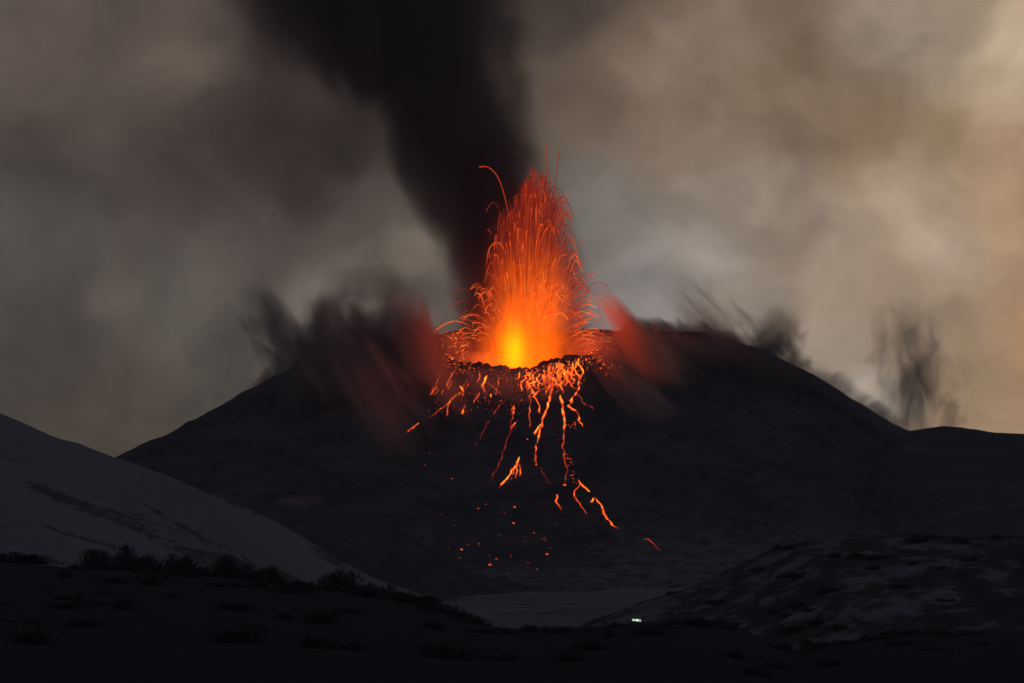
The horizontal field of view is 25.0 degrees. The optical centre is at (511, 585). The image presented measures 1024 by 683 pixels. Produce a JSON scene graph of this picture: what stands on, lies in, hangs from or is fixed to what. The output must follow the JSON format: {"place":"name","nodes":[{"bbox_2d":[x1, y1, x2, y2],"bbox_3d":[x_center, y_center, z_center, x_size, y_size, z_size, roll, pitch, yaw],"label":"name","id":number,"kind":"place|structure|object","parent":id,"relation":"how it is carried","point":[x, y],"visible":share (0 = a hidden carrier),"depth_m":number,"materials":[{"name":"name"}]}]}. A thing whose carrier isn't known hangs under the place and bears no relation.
{"place":"outdoors","nodes":[
{"label":"outdoors","id":0,"kind":"place"},
{"bbox_2d":[0,413,504,618],"bbox_3d":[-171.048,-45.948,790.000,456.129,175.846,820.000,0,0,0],"label":"snow slope","id":1,"kind":"structure","parent":0,"point":[64,501],"depth_m":847.36,"materials":[{"name":"grey snow"}]},
{"bbox_2d":[280,509,548,600],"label":"hill","id":2,"kind":"structure","parent":0,"point":[379,547],"depth_m":1231.48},
{"bbox_2d":[115,326,907,592],"bbox_3d":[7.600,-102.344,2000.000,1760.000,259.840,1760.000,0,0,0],"label":"volcano cone","id":3,"kind":"object","parent":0,"point":[697,457],"visible":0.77,"depth_m":1769.09,"materials":[{"name":"black stone"}]},
{"bbox_2d":[492,399,514,478],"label":"lava flow","id":4,"kind":"object","parent":3,"relation":"on","point":[506,439],"visible":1,"depth_m":1804.69,"materials":[{"name":"orange"}]},
{"bbox_2d":[428,146,613,354],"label":"lava fountain","id":5,"kind":"object","parent":3,"relation":"on","point":[530,202],"visible":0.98,"depth_m":1980.53,"materials":[{"name":"orange liquid"}]},
{"bbox_2d":[413,329,646,538],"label":"lava spatter","id":6,"kind":"object","parent":3,"relation":"on","point":[531,370],"visible":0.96,"depth_m":1948.45,"materials":[{"name":"orange liquid"}]},
{"bbox_2d":[537,378,553,442],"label":"lava flow","id":7,"kind":"object","parent":3,"relation":"on","point":[545,412],"visible":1,"depth_m":1857.41,"materials":[{"name":"orange liquid"}]},
{"bbox_2d":[559,395,565,432],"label":"lava flow","id":8,"kind":"object","parent":3,"relation":"on","point":[561,400],"visible":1,"depth_m":1837.59,"materials":[{"name":"orange"}]},
{"bbox_2d":[567,381,582,425],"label":"lava flow","id":9,"kind":"object","parent":3,"relation":"on","point":[571,401],"visible":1,"depth_m":1860.34,"materials":[{"name":"orange liquid"}]},
{"bbox_2d":[578,480,616,527],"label":"lava flow","id":10,"kind":"object","parent":3,"relation":"on","point":[604,514],"visible":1,"depth_m":1637.88,"materials":[{"name":"orange liquid"}]},
{"bbox_2d":[0,562,1023,682],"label":"foreground hill","id":11,"kind":"structure","parent":0,"point":[154,637],"depth_m":104.96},
{"bbox_2d":[3,624,63,645],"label":"shrub","id":12,"kind":"object","parent":11,"relation":"on","point":[36,638],"visible":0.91,"depth_m":73.82,"materials":[{"name":"black plant"}]},
{"bbox_2d":[0,616,73,624],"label":"shrub","id":13,"kind":"object","parent":11,"relation":"on","point":[30,620],"visible":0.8,"depth_m":103.22,"materials":[{"name":"black plant"}]},
{"bbox_2d":[4,551,75,564],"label":"shrub","id":14,"kind":"object","parent":11,"relation":"on","point":[32,559],"visible":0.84,"depth_m":292.25,"materials":[{"name":"black plant"}]},
{"bbox_2d":[37,599,90,609],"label":"shrub","id":15,"kind":"object","parent":11,"relation":"on","point":[69,606],"visible":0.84,"depth_m":126.78,"materials":[{"name":"black plant"}]},
{"bbox_2d":[54,570,73,577],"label":"shrub","id":16,"kind":"object","parent":11,"relation":"on","point":[64,575],"visible":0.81,"depth_m":257.93,"materials":[{"name":"black plant"}]},
{"bbox_2d":[50,593,91,601],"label":"shrub","id":17,"kind":"object","parent":11,"relation":"on","point":[77,597],"visible":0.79,"depth_m":152.96,"materials":[{"name":"black plant"}]},
{"bbox_2d":[65,564,84,569],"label":"shrub","id":18,"kind":"object","parent":11,"relation":"on","point":[74,566],"visible":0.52,"depth_m":291.17,"materials":[{"name":"black plant"}]},
{"bbox_2d":[57,616,110,627],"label":"shrub","id":19,"kind":"object","parent":11,"relation":"on","point":[83,623],"visible":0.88,"depth_m":104.70,"materials":[{"name":"black plant"}]},
{"bbox_2d":[80,562,114,569],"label":"shrub","id":20,"kind":"object","parent":11,"relation":"on","point":[93,567],"visible":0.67,"depth_m":289.19,"materials":[{"name":"black plant"}]},
{"bbox_2d":[92,590,113,596],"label":"shrub","id":21,"kind":"object","parent":11,"relation":"on","point":[105,593],"visible":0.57,"depth_m":169.80,"materials":[{"name":"black plant"}]},
{"bbox_2d":[85,576,134,583],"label":"shrub","id":22,"kind":"object","parent":11,"relation":"on","point":[113,579],"visible":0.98,"depth_m":236.88,"materials":[{"name":"black plant"}]},
{"bbox_2d":[72,542,149,569],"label":"shrub","id":23,"kind":"object","parent":11,"relation":"on","point":[94,557],"visible":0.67,"depth_m":294.23,"materials":[{"name":"black plant"}]},
{"bbox_2d":[107,561,137,570],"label":"shrub","id":24,"kind":"object","parent":11,"relation":"on","point":[124,564],"visible":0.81,"depth_m":288.45,"materials":[{"name":"black plant"}]},
{"bbox_2d":[108,597,137,609],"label":"shrub","id":25,"kind":"object","parent":11,"relation":"on","point":[121,605],"visible":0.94,"depth_m":126.57,"materials":[{"name":"black plant"}]},
{"bbox_2d":[95,562,168,571],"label":"shrub","id":26,"kind":"object","parent":11,"relation":"on","point":[138,566],"visible":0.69,"depth_m":289.27,"materials":[{"name":"black plant"}]},
{"bbox_2d":[109,552,162,569],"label":"shrub","id":27,"kind":"object","parent":11,"relation":"on","point":[146,561],"visible":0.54,"depth_m":294.63,"materials":[{"name":"black plant"}]},
{"bbox_2d":[131,574,163,580],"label":"shrub","id":28,"kind":"object","parent":11,"relation":"on","point":[137,577],"visible":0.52,"depth_m":251.94,"materials":[{"name":"black plant"}]},
{"bbox_2d":[135,576,166,585],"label":"shrub","id":29,"kind":"object","parent":11,"relation":"on","point":[149,581],"visible":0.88,"depth_m":231.56,"materials":[{"name":"black plant"}]},
{"bbox_2d":[130,568,173,574],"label":"shrub","id":30,"kind":"object","parent":11,"relation":"on","point":[142,571],"visible":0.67,"depth_m":270.66,"materials":[{"name":"black plant"}]},
{"bbox_2d":[134,574,182,580],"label":"shrub","id":31,"kind":"object","parent":11,"relation":"on","point":[166,578],"visible":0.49,"depth_m":253.55,"materials":[{"name":"black plant"}]},
{"bbox_2d":[141,566,186,573],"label":"shrub","id":32,"kind":"object","parent":11,"relation":"on","point":[169,569],"visible":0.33,"depth_m":289.12,"materials":[{"name":"black plant"}]},
{"bbox_2d":[162,592,183,598],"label":"shrub","id":33,"kind":"object","parent":11,"relation":"on","point":[171,596],"visible":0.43,"depth_m":169.50,"materials":[{"name":"black plant"}]},
{"bbox_2d":[157,552,206,571],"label":"shrub","id":34,"kind":"object","parent":11,"relation":"on","point":[187,564],"visible":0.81,"depth_m":294.03,"materials":[{"name":"black plant"}]},
{"bbox_2d":[204,553,242,572],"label":"shrub","id":35,"kind":"object","parent":11,"relation":"on","point":[230,562],"visible":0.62,"depth_m":293.80,"materials":[{"name":"black plant"}]},
{"bbox_2d":[218,567,245,577],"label":"shrub","id":36,"kind":"object","parent":11,"relation":"on","point":[231,573],"visible":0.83,"depth_m":290.90,"materials":[{"name":"black plant"}]},
{"bbox_2d":[210,581,256,585],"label":"shrub","id":37,"kind":"object","parent":11,"relation":"on","point":[220,582],"visible":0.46,"depth_m":259.11,"materials":[{"name":"black plant"}]},
{"bbox_2d":[207,600,265,610],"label":"shrub","id":38,"kind":"object","parent":11,"relation":"on","point":[241,606],"visible":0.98,"depth_m":152.51,"materials":[{"name":"black plant"}]},
{"bbox_2d":[201,624,281,645],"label":"shrub","id":39,"kind":"object","parent":11,"relation":"on","point":[242,637],"visible":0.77,"depth_m":82.08,"materials":[{"name":"black plant"}]},
{"bbox_2d":[232,622,273,632],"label":"shrub","id":40,"kind":"object","parent":11,"relation":"on","point":[261,627],"visible":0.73,"depth_m":96.83,"materials":[{"name":"black plant"}]},
{"bbox_2d":[236,570,279,582],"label":"shrub","id":41,"kind":"object","parent":11,"relation":"on","point":[261,575],"visible":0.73,"depth_m":290.25,"materials":[{"name":"black plant"}]},
{"bbox_2d":[246,579,272,587],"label":"shrub","id":42,"kind":"object","parent":11,"relation":"on","point":[261,584],"visible":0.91,"depth_m":266.75,"materials":[{"name":"black plant"}]},
{"bbox_2d":[241,563,299,581],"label":"shrub","id":43,"kind":"object","parent":11,"relation":"on","point":[273,573],"visible":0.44,"depth_m":294.66,"materials":[{"name":"black plant"}]},
{"bbox_2d":[275,612,294,619],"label":"shrub","id":44,"kind":"object","parent":11,"relation":"on","point":[284,616],"visible":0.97,"depth_m":125.90,"materials":[{"name":"black plant"}]},
{"bbox_2d":[264,584,306,593],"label":"shrub","id":45,"kind":"object","parent":11,"relation":"on","point":[285,590],"visible":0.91,"depth_m":237.70,"materials":[{"name":"black plant"}]},
{"bbox_2d":[277,580,317,588],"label":"shrub","id":46,"kind":"object","parent":11,"relation":"on","point":[296,582],"visible":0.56,"depth_m":290.14,"materials":[{"name":"black plant"}]},
{"bbox_2d":[279,584,332,592],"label":"shrub","id":47,"kind":"object","parent":11,"relation":"on","point":[304,586],"visible":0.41,"depth_m":267.72,"materials":[{"name":"black plant"}]},
{"bbox_2d":[299,613,343,623],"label":"shrub","id":48,"kind":"object","parent":11,"relation":"on","point":[319,619],"visible":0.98,"depth_m":125.44,"materials":[{"name":"black plant"}]},
{"bbox_2d":[286,632,360,650],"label":"shrub","id":49,"kind":"object","parent":11,"relation":"on","point":[317,642],"visible":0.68,"depth_m":80.84,"materials":[{"name":"black plant"}]},
{"bbox_2d":[302,608,354,618],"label":"shrub","id":50,"kind":"object","parent":11,"relation":"on","point":[331,614],"visible":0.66,"depth_m":155.69,"materials":[{"name":"black plant"}]},
{"bbox_2d":[317,582,359,593],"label":"shrub","id":51,"kind":"object","parent":11,"relation":"on","point":[333,586],"visible":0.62,"depth_m":289.64,"materials":[{"name":"black plant"}]},
{"bbox_2d":[313,565,370,590],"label":"shrub","id":52,"kind":"object","parent":11,"relation":"on","point":[339,579],"visible":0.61,"depth_m":293.45,"materials":[{"name":"black plant"}]},
{"bbox_2d":[323,606,368,615],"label":"shrub","id":53,"kind":"object","parent":11,"relation":"on","point":[348,610],"visible":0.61,"depth_m":178.66,"materials":[{"name":"black plant"}]},
{"bbox_2d":[327,639,378,653],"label":"shrub","id":54,"kind":"object","parent":11,"relation":"on","point":[356,647],"visible":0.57,"depth_m":82.04,"materials":[{"name":"black plant"}]},
{"bbox_2d":[341,585,381,595],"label":"shrub","id":55,"kind":"object","parent":11,"relation":"on","point":[353,587],"visible":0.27,"depth_m":289.54,"materials":[{"name":"black plant"}]},
{"bbox_2d":[347,588,385,596],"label":"shrub","id":56,"kind":"object","parent":11,"relation":"on","point":[365,593],"visible":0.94,"depth_m":272.90,"materials":[{"name":"black plant"}]},
{"bbox_2d":[360,582,399,593],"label":"shrub","id":57,"kind":"object","parent":11,"relation":"on","point":[383,589],"visible":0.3,"depth_m":294.96,"materials":[{"name":"black plant"}]},
{"bbox_2d":[375,590,418,601],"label":"shrub","id":58,"kind":"object","parent":11,"relation":"on","point":[402,592],"visible":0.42,"depth_m":291.75,"materials":[{"name":"black plant"}]},
{"bbox_2d":[376,593,426,601],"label":"shrub","id":59,"kind":"object","parent":11,"relation":"on","point":[391,596],"visible":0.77,"depth_m":289.76,"materials":[{"name":"black plant"}]},
{"bbox_2d":[387,594,427,603],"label":"shrub","id":60,"kind":"object","parent":11,"relation":"on","point":[405,599],"visible":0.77,"depth_m":288.79,"materials":[{"name":"black plant"}]},
{"bbox_2d":[409,604,446,608],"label":"shrub","id":61,"kind":"object","parent":11,"relation":"on","point":[425,605],"visible":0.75,"depth_m":269.46,"materials":[{"name":"black plant"}]},
{"bbox_2d":[407,594,449,605],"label":"shrub","id":62,"kind":"object","parent":11,"relation":"on","point":[427,599],"visible":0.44,"depth_m":292.39,"materials":[{"name":"black plant"}]},
{"bbox_2d":[405,592,452,605],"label":"shrub","id":63,"kind":"object","parent":11,"relation":"on","point":[439,600],"visible":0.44,"depth_m":293.85,"materials":[{"name":"black plant"}]},
{"bbox_2d":[418,619,449,630],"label":"shrub","id":64,"kind":"object","parent":11,"relation":"on","point":[435,625],"visible":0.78,"depth_m":154.38,"materials":[{"name":"black plant"}]},
{"bbox_2d":[397,641,496,662],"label":"shrub","id":65,"kind":"object","parent":11,"relation":"on","point":[443,652],"visible":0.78,"depth_m":70.08,"materials":[{"name":"black plant"}]},
{"bbox_2d":[441,604,466,614],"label":"shrub","id":66,"kind":"object","parent":11,"relation":"on","point":[453,608],"visible":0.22,"depth_m":294.84,"materials":[{"name":"black plant"}]},
{"bbox_2d":[444,610,480,616],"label":"shrub","id":67,"kind":"object","parent":11,"relation":"on","point":[462,614],"visible":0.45,"depth_m":289.47,"materials":[{"name":"black plant"}]},
{"bbox_2d":[456,616,491,621],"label":"shrub","id":68,"kind":"object","parent":11,"relation":"on","point":[470,618],"visible":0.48,"depth_m":294.63,"materials":[{"name":"black plant"}]},
{"bbox_2d":[464,627,505,633],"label":"shrub","id":69,"kind":"object","parent":11,"relation":"on","point":[488,631],"visible":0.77,"depth_m":168.40,"materials":[{"name":"black plant"}]},
{"bbox_2d":[471,653,545,661],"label":"shrub","id":70,"kind":"object","parent":11,"relation":"on","point":[505,657],"visible":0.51,"depth_m":97.21,"materials":[{"name":"black plant"}]},
{"bbox_2d":[496,627,527,634],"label":"shrub","id":71,"kind":"object","parent":11,"relation":"on","point":[510,632],"visible":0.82,"depth_m":169.70,"materials":[{"name":"black plant"}]},
{"bbox_2d":[519,627,544,633],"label":"shrub","id":72,"kind":"object","parent":11,"relation":"on","point":[529,629],"visible":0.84,"depth_m":230.99,"materials":[{"name":"black plant"}]},
{"bbox_2d":[537,625,581,633],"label":"shrub","id":73,"kind":"object","parent":11,"relation":"on","point":[566,629],"visible":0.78,"depth_m":233.60,"materials":[{"name":"black plant"}]},
{"bbox_2d":[547,647,594,661],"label":"shrub","id":74,"kind":"object","parent":11,"relation":"on","point":[575,657],"visible":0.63,"depth_m":97.11,"materials":[{"name":"black plant"}]},
{"bbox_2d":[557,637,617,652],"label":"shrub","id":75,"kind":"object","parent":11,"relation":"on","point":[586,645],"visible":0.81,"depth_m":128.42,"materials":[{"name":"black plant"}]},
{"bbox_2d":[598,629,616,637],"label":"shrub","id":76,"kind":"object","parent":11,"relation":"on","point":[609,634],"visible":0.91,"depth_m":168.76,"materials":[{"name":"black plant"}]},
{"bbox_2d":[600,622,631,629],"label":"shrub","id":77,"kind":"object","parent":11,"relation":"on","point":[616,624],"visible":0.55,"depth_m":262.51,"materials":[{"name":"black plant"}]},
{"bbox_2d":[623,625,677,636],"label":"shrub","id":78,"kind":"object","parent":11,"relation":"on","point":[653,630],"visible":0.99,"depth_m":152.60,"materials":[{"name":"black plant"}]},
{"bbox_2d":[676,616,724,626],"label":"shrub","id":79,"kind":"object","parent":11,"relation":"on","point":[697,622],"visible":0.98,"depth_m":235.88,"materials":[{"name":"black plant"}]},
{"bbox_2d":[717,650,748,661],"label":"shrub","id":80,"kind":"object","parent":11,"relation":"on","point":[734,655],"visible":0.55,"depth_m":107.67,"materials":[{"name":"black plant"}]},
{"bbox_2d":[738,664,784,680],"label":"shrub","id":81,"kind":"object","parent":11,"relation":"on","point":[757,671],"visible":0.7,"depth_m":76.93,"materials":[{"name":"black plant"}]},
{"bbox_2d":[769,643,796,653],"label":"shrub","id":82,"kind":"object","parent":11,"relation":"on","point":[780,647],"visible":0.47,"depth_m":241.74,"materials":[{"name":"black plant"}]},
{"bbox_2d":[796,642,821,649],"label":"shrub","id":83,"kind":"object","parent":11,"relation":"on","point":[810,646],"visible":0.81,"depth_m":271.13,"materials":[{"name":"black plant"}]},
{"bbox_2d":[802,657,844,667],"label":"shrub","id":84,"kind":"object","parent":11,"relation":"on","point":[822,663],"visible":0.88,"depth_m":108.47,"materials":[{"name":"black plant"}]},
{"bbox_2d":[823,639,858,645],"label":"shrub","id":85,"kind":"object","parent":11,"relation":"on","point":[842,642],"visible":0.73,"depth_m":257.82,"materials":[{"name":"black plant"}]},
{"bbox_2d":[857,634,878,641],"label":"shrub","id":86,"kind":"object","parent":11,"relation":"on","point":[865,638],"visible":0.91,"depth_m":266.51,"materials":[{"name":"black plant"}]},
{"bbox_2d":[874,631,906,639],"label":"shrub","id":87,"kind":"object","parent":11,"relation":"on","point":[886,635],"visible":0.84,"depth_m":273.39,"materials":[{"name":"black plant"}]},
{"bbox_2d":[927,630,967,636],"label":"shrub","id":88,"kind":"object","parent":11,"relation":"on","point":[942,632],"visible":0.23,"depth_m":262.02,"materials":[{"name":"black plant"}]},
{"bbox_2d":[0,0,1023,456],"label":"sky","id":89,"kind":"structure","parent":0,"point":[203,202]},
{"bbox_2d":[442,588,685,628],"bbox_3d":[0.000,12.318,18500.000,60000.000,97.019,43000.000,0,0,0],"label":"ground","id":90,"kind":"structure","parent":0,"point":[550,609],"depth_m":1099.66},
{"bbox_2d":[579,533,1023,650],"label":"hill","id":91,"kind":"structure","parent":0,"point":[862,602],"depth_m":545.85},
{"bbox_2d":[691,598,728,604],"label":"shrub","id":92,"kind":"object","parent":91,"relation":"on","point":[708,602],"visible":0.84,"depth_m":608.27,"materials":[{"name":"black plant"}]},
{"bbox_2d":[761,608,783,614],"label":"shrub","id":93,"kind":"object","parent":91,"relation":"on","point":[772,611],"visible":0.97,"depth_m":544.71,"materials":[{"name":"black plant"}]},
{"bbox_2d":[758,623,807,632],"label":"shrub","id":94,"kind":"object","parent":91,"relation":"on","point":[782,627],"visible":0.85,"depth_m":493.99,"materials":[{"name":"black plant"}]},
{"bbox_2d":[769,543,797,549],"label":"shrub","id":95,"kind":"object","parent":91,"relation":"on","point":[777,547],"visible":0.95,"depth_m":669.20,"materials":[{"name":"black plant"}]},
{"bbox_2d":[771,571,807,578],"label":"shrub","id":96,"kind":"object","parent":91,"relation":"on","point":[790,575],"visible":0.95,"depth_m":577.73,"materials":[{"name":"black plant"}]},
{"bbox_2d":[792,640,815,645],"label":"shrub","id":97,"kind":"object","parent":91,"relation":"on","point":[804,642],"visible":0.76,"depth_m":467.68,"materials":[{"name":"black plant"}]},
{"bbox_2d":[797,607,817,611],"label":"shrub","id":98,"kind":"object","parent":91,"relation":"on","point":[807,609],"visible":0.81,"depth_m":509.01,"materials":[{"name":"black plant"}]},
{"bbox_2d":[793,617,824,625],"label":"shrub","id":99,"kind":"object","parent":91,"relation":"on","point":[817,621],"visible":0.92,"depth_m":488.71,"materials":[{"name":"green plant"}]},
{"bbox_2d":[827,551,843,557],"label":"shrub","id":100,"kind":"object","parent":91,"relation":"on","point":[835,555],"visible":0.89,"depth_m":590.85,"materials":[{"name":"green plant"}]},
{"bbox_2d":[827,622,848,629],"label":"shrub","id":101,"kind":"object","parent":91,"relation":"on","point":[836,626],"visible":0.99,"depth_m":470.04,"materials":[{"name":"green plant"}]},
{"bbox_2d":[837,552,867,558],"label":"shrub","id":102,"kind":"object","parent":91,"relation":"on","point":[857,555],"visible":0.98,"depth_m":579.07,"materials":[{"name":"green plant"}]},
{"bbox_2d":[861,554,890,559],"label":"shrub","id":103,"kind":"object","parent":91,"relation":"on","point":[871,557],"visible":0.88,"depth_m":576.62,"materials":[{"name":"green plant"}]},
{"bbox_2d":[895,535,933,543],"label":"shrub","id":104,"kind":"object","parent":91,"relation":"on","point":[913,540],"visible":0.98,"depth_m":628.49,"materials":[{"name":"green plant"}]},
{"bbox_2d":[932,597,956,602],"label":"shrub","id":105,"kind":"object","parent":91,"relation":"on","point":[940,599],"visible":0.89,"depth_m":471.38,"materials":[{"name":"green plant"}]},
{"bbox_2d":[947,537,971,543],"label":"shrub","id":106,"kind":"object","parent":91,"relation":"on","point":[959,541],"visible":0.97,"depth_m":637.82,"materials":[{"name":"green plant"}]},
{"bbox_2d":[954,556,979,561],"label":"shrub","id":107,"kind":"object","parent":91,"relation":"on","point":[969,559],"visible":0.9,"depth_m":549.28,"materials":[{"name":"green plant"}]},
{"bbox_2d":[867,426,1023,537],"bbox_3d":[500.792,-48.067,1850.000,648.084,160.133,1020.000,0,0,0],"label":"hill","id":108,"kind":"structure","parent":0,"point":[961,482],"depth_m":1665.75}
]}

